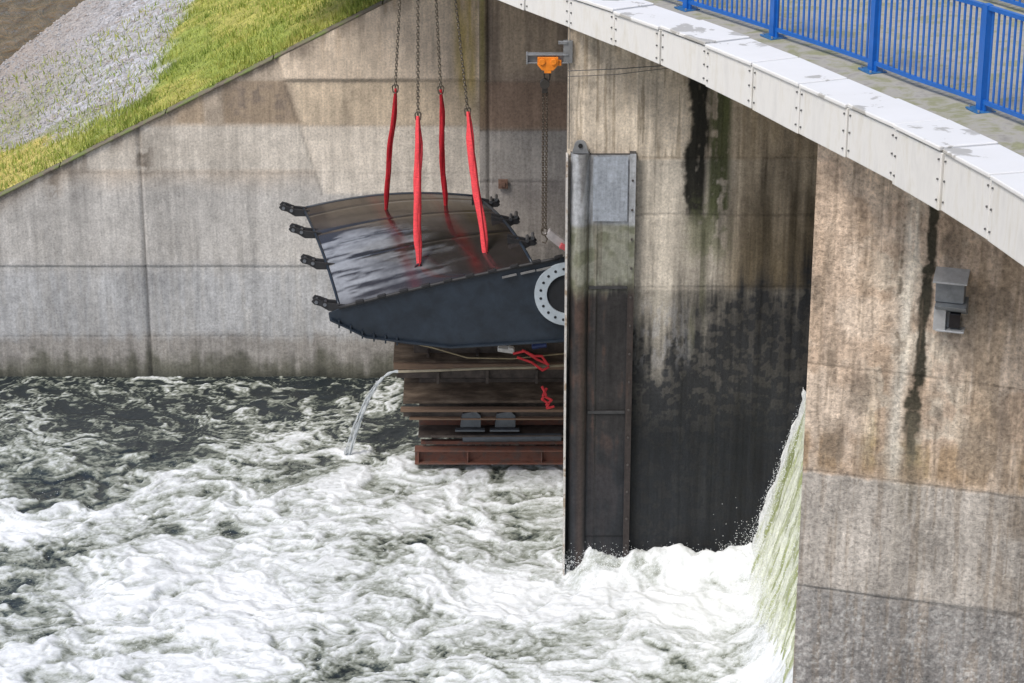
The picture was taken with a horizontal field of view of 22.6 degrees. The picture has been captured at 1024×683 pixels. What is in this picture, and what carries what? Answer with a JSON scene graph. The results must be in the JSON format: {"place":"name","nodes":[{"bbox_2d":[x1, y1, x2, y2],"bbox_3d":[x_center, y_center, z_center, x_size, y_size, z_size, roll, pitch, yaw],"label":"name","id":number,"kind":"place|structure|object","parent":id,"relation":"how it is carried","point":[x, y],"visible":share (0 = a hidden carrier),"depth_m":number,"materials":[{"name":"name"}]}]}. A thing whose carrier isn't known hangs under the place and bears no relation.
{"place":"outdoors","nodes":[
{"label":"outdoors","id":0,"kind":"place"},
{"bbox_2d":[0,0,383,191],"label":"grass bank","id":1,"kind":"structure","parent":0,"point":[184,33],"depth_m":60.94,"materials":[{"name":"green plant"}]},
{"bbox_2d":[0,0,188,149],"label":"gravel","id":2,"kind":"structure","parent":1,"relation":"on","point":[131,59],"depth_m":64.44,"materials":[{"name":"grey gravel"}]},
{"bbox_2d":[0,0,391,166],"bbox_3d":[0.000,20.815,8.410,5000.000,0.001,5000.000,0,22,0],"label":"ground","id":3,"kind":"structure","parent":0,"point":[23,22],"depth_m":87.14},
{"bbox_2d":[565,27,817,568],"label":"concrete pier","id":4,"kind":"structure","parent":3,"relation":"in","point":[725,212],"depth_m":45.99,"materials":[{"name":"grey concrete"}]},
{"bbox_2d":[393,342,563,464],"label":"steel work platform","id":5,"kind":"structure","parent":4,"relation":"attached to","point":[501,406],"depth_m":51.99,"materials":[{"name":"metal"}]},
{"bbox_2d":[398,364,563,372],"bbox_3d":[-0.350,0.538,51.723,3.904,0.206,0.096,0,22,-1],"label":"water hose","id":6,"kind":"object","parent":5,"relation":"attached to","point":[475,368],"visible":0.88,"depth_m":51.69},
{"bbox_2d":[344,370,397,454],"bbox_3d":[-2.897,1.482,52.330,1.304,2.125,0.166,5,23,13],"label":"water jet","id":7,"kind":"object","parent":6,"relation":"attached to","point":[347,451],"visible":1,"depth_m":52.38,"materials":[{"name":"white liquid"}]},
{"bbox_2d":[498,346,514,353],"bbox_3d":[-0.120,0.152,51.713,0.344,0.148,0.220,0,22,0],"label":"white crate","id":8,"kind":"object","parent":5,"relation":"on","point":[508,349],"visible":0.95,"depth_m":51.63,"materials":[{"name":"plastic"}]},
{"bbox_2d":[513,349,554,408],"bbox_3d":[0.434,0.750,51.560,0.845,1.146,0.468,0,22,0],"label":"red strap","id":9,"kind":"object","parent":5,"relation":"attached to","point":[544,393],"visible":1,"depth_m":51.54,"materials":[{"name":"red fabric"}]},
{"bbox_2d":[532,343,546,348],"bbox_3d":[0.550,-0.040,51.621,0.313,0.402,0.167,0,22,0],"label":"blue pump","id":10,"kind":"object","parent":5,"relation":"on","point":[538,346],"visible":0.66,"depth_m":51.59,"materials":[{"name":"plastic"}]},
{"bbox_2d":[526,40,572,243],"bbox_3d":[0.647,-3.479,44.971,0.805,3.742,0.324,0,22,0],"label":"trolley chain hoist","id":11,"kind":"object","parent":4,"relation":"attached to","point":[547,62],"visible":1,"depth_m":44.39,"materials":[{"name":"metal"}]},
{"bbox_2d":[562,140,635,575],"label":"steel pier cladding","id":12,"kind":"structure","parent":4,"relation":"attached to","point":[602,231],"depth_m":46.29,"materials":[{"name":"black metal"}]},
{"bbox_2d":[793,0,1023,682],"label":"concrete pier","id":13,"kind":"structure","parent":3,"relation":"in","point":[911,557],"depth_m":39.01,"materials":[{"name":"grey concrete"}]},
{"bbox_2d":[499,0,1023,265],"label":"footbridge","id":14,"kind":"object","parent":13,"relation":"on","point":[949,154],"visible":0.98,"depth_m":37.82,"materials":[{"name":"white paint"}]},
{"bbox_2d":[568,63,667,136],"bbox_3d":[1.935,-4.393,44.508,1.931,2.200,0.046,1,22,1],"label":"cable","id":15,"kind":"object","parent":14,"relation":"attached to","point":[569,70],"visible":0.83,"depth_m":44.39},
{"bbox_2d":[674,0,1023,119],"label":"blue railing","id":16,"kind":"object","parent":14,"relation":"on","point":[980,98],"visible":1,"depth_m":36.99,"materials":[{"name":"metal"}]},
{"bbox_2d":[1000,0,1023,7],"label":"blue railing","id":17,"kind":"object","parent":14,"relation":"on","point":[1017,3],"visible":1,"depth_m":42.05,"materials":[{"name":"metal"}]},
{"bbox_2d":[748,388,805,682],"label":"waterfall","id":18,"kind":"structure","parent":13,"relation":"attached to","point":[793,472],"depth_m":45.80,"materials":[{"name":"liquid"}]},
{"bbox_2d":[933,266,969,333],"bbox_3d":[6.515,-0.591,37.789,0.601,0.954,0.418,6,23,15],"label":"wall junction box","id":19,"kind":"object","parent":13,"relation":"attached to","point":[951,303],"visible":1,"depth_m":37.69,"materials":[{"name":"grey metal"}]},
{"bbox_2d":[0,0,479,377],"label":"concrete wing wall","id":20,"kind":"structure","parent":0,"point":[169,244],"depth_m":55.24,"materials":[{"name":"grey concrete"}]},
{"bbox_2d":[0,0,390,196],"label":"coping","id":21,"kind":"object","parent":20,"relation":"attached to","point":[197,95],"visible":1,"depth_m":54.31,"materials":[{"name":"grey concrete"}]},
{"bbox_2d":[0,376,792,682],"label":"turbulent water","id":22,"kind":"structure","parent":0,"point":[147,432],"depth_m":48.27,"materials":[{"name":"white liquid"}]},
{"bbox_2d":[0,397,804,682],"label":"water spray","id":23,"kind":"object","parent":22,"relation":"on","point":[748,575],"visible":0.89,"depth_m":46.75,"materials":[{"name":"white liquid"}]},
{"bbox_2d":[479,0,567,259],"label":"concrete abutment","id":24,"kind":"object","parent":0,"point":[510,102],"visible":0.18,"depth_m":53.93,"materials":[{"name":"grey concrete"}]},
{"bbox_2d":[498,179,507,188],"bbox_3d":[-0.190,-3.342,54.372,0.200,0.200,0.090,0,22,0],"label":"steel inspection plate","id":25,"kind":"object","parent":24,"relation":"attached to","point":[502,183],"visible":1,"depth_m":54.35,"materials":[{"name":"brown metal"}]},
{"bbox_3d":[-1.690,-15.025,44.836,0.424,6.130,0.250,0,22,0],"label":"crane hook block","id":26,"kind":"object","parent":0,"visible":0},
{"bbox_2d":[392,0,400,93],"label":"lifting chain","id":27,"kind":"object","parent":26,"relation":"hanging from","point":[397,45],"visible":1,"depth_m":49.21,"materials":[{"name":"metal"}]},
{"bbox_2d":[384,88,396,209],"bbox_3d":[-2.411,-3.673,50.491,0.187,3.002,0.961,-7,23,-16],"label":"lifting sling","id":28,"kind":"object","parent":27,"relation":"hanging from","point":[389,152],"visible":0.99,"depth_m":50.41,"materials":[{"name":"red fabric"}]},
{"bbox_2d":[279,192,564,348],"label":"radial sluice gate","id":29,"kind":"structure","parent":28,"relation":"hanging from","point":[458,288],"depth_m":48.98,"materials":[{"name":"metal"}]},
{"bbox_2d":[414,0,421,119],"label":"lifting chain","id":30,"kind":"object","parent":26,"relation":"hanging from","point":[417,112],"visible":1,"depth_m":48.38,"materials":[{"name":"metal"}]},
{"bbox_2d":[413,116,422,267],"bbox_3d":[-1.795,-2.785,48.920,0.191,2.972,0.830,0,22,0],"label":"lifting sling","id":31,"kind":"object","parent":30,"relation":"hanging from","point":[417,210],"visible":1,"depth_m":48.89,"materials":[{"name":"red fabric"}]},
{"bbox_2d":[435,0,443,94],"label":"lifting chain","id":32,"kind":"object","parent":26,"relation":"hanging from","point":[439,64],"visible":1,"depth_m":49.22,"materials":[{"name":"metal"}]},
{"bbox_2d":[439,89,447,205],"bbox_3d":[-1.344,-3.670,50.484,0.187,2.963,0.884,0,22,0],"label":"lifting sling","id":33,"kind":"object","parent":32,"relation":"hanging from","point":[442,150],"visible":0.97,"depth_m":50.39,"materials":[{"name":"red fabric"}]},
{"bbox_2d":[454,0,470,115],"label":"lifting chain","id":34,"kind":"object","parent":26,"relation":"hanging from","point":[461,57],"visible":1,"depth_m":48.38,"materials":[{"name":"metal"}]},
{"bbox_2d":[466,111,487,253],"bbox_3d":[-0.676,-2.861,48.880,0.182,2.983,0.914,-11,25,-26],"label":"lifting sling","id":35,"kind":"object","parent":34,"relation":"hanging from","point":[470,144],"visible":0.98,"depth_m":48.85,"materials":[{"name":"red fabric"}]}
]}

